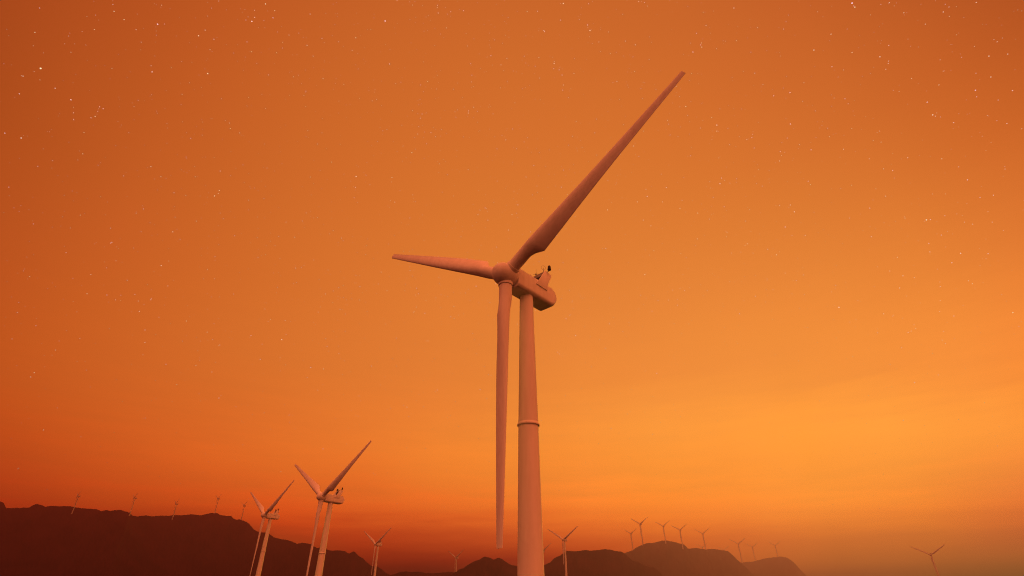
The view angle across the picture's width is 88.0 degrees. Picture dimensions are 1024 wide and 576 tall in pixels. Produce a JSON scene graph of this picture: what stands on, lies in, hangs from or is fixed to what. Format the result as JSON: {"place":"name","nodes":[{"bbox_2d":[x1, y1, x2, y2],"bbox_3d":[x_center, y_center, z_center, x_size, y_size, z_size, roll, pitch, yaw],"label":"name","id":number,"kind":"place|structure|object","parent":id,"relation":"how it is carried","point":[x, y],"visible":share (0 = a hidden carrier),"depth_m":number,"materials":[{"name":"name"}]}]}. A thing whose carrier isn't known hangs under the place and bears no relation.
{"place":"outdoors","nodes":[
{"label":"outdoors","id":0,"kind":"place"},
{"bbox_2d":[0,502,388,575],"bbox_3d":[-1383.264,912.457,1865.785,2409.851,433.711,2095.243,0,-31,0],"label":"mountain ridge","id":1,"kind":"structure","parent":0,"point":[38,540],"depth_m":2148.97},
{"bbox_2d":[389,571,454,575],"bbox_3d":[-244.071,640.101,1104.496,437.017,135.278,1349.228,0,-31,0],"label":"ridge","id":2,"kind":"structure","parent":0,"point":[405,573],"depth_m":1466.98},
{"bbox_2d":[450,557,516,575],"bbox_3d":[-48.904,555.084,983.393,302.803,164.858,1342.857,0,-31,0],"label":"rocky hill","id":3,"kind":"structure","parent":0,"point":[485,566],"depth_m":1320.32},
{"bbox_2d":[0,0,1023,575],"label":"sky","id":4,"kind":"structure","parent":0,"point":[859,433],"materials":[{"name":"orange"}]},
{"bbox_2d":[40,2,975,367],"bbox_3d":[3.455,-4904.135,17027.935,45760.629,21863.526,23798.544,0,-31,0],"label":"stars","id":5,"kind":"object","parent":4,"relation":"in","point":[356,176],"visible":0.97,"depth_m":20208.61,"materials":[{"name":"white"}]},
{"bbox_2d":[544,549,662,575],"bbox_3d":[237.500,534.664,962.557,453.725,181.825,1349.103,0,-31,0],"label":"brown hill","id":6,"kind":"structure","parent":0,"point":[604,562],"depth_m":1294.34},
{"bbox_2d":[625,540,753,575],"bbox_3d":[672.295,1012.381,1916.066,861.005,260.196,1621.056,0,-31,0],"label":"domed hill","id":7,"kind":"structure","parent":0,"point":[669,558],"depth_m":2133.18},
{"bbox_2d":[632,519,644,545],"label":"wind turbine","id":8,"kind":"object","parent":7,"relation":"on","point":[640,530],"visible":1,"depth_m":2343.99,"materials":[{"name":"white paint"}]},
{"bbox_2d":[656,520,669,543],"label":"wind turbine","id":9,"kind":"object","parent":7,"relation":"on","point":[663,530],"visible":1,"depth_m":2288.37,"materials":[{"name":"white paint"}]},
{"bbox_2d":[671,525,683,548],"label":"wind turbine","id":10,"kind":"object","parent":7,"relation":"on","point":[680,535],"visible":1,"depth_m":2128.15,"materials":[{"name":"white paint"}]},
{"bbox_2d":[729,538,744,562],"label":"wind turbine","id":11,"kind":"object","parent":7,"relation":"on","point":[739,548],"visible":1,"depth_m":2214.36,"materials":[{"name":"white paint"}]},
{"bbox_2d":[742,557,805,575],"bbox_3d":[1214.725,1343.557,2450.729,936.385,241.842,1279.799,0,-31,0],"label":"pale hill","id":12,"kind":"structure","parent":0,"point":[778,566],"depth_m":2748.38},
{"bbox_3d":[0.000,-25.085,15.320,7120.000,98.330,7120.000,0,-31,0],"label":"ground","id":13,"kind":"structure","parent":0,"visible":0},
{"bbox_2d":[250,480,293,575],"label":"wind turbine","id":14,"kind":"object","parent":13,"relation":"on","point":[275,515],"visible":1,"depth_m":384.75,"materials":[{"name":"white paint"}]},
{"bbox_2d":[294,441,370,575],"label":"wind turbine","id":15,"kind":"object","parent":13,"relation":"on","point":[330,499],"visible":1,"depth_m":245.99,"materials":[{"name":"white paint"}]},
{"bbox_2d":[364,527,391,575],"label":"wind turbine","id":16,"kind":"object","parent":13,"relation":"on","point":[378,543],"visible":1,"depth_m":773.21,"materials":[{"name":"white paint"}]},
{"bbox_2d":[448,551,461,571],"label":"wind turbine","id":17,"kind":"object","parent":13,"relation":"on","point":[456,557],"visible":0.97,"depth_m":1558.09,"materials":[{"name":"white paint"}]},
{"bbox_2d":[392,71,684,575],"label":"wind turbine","id":18,"kind":"object","parent":13,"relation":"on","point":[510,278],"visible":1,"depth_m":79.53,"materials":[{"name":"white paint"}]},
{"bbox_2d":[548,526,577,575],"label":"wind turbine","id":19,"kind":"object","parent":13,"relation":"on","point":[564,539],"visible":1,"depth_m":955.36,"materials":[{"name":"white paint"}]},
{"bbox_2d":[910,544,944,575],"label":"wind turbine","id":20,"kind":"object","parent":13,"relation":"on","point":[930,554],"visible":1,"depth_m":1245.73,"materials":[{"name":"white paint"}]}
]}

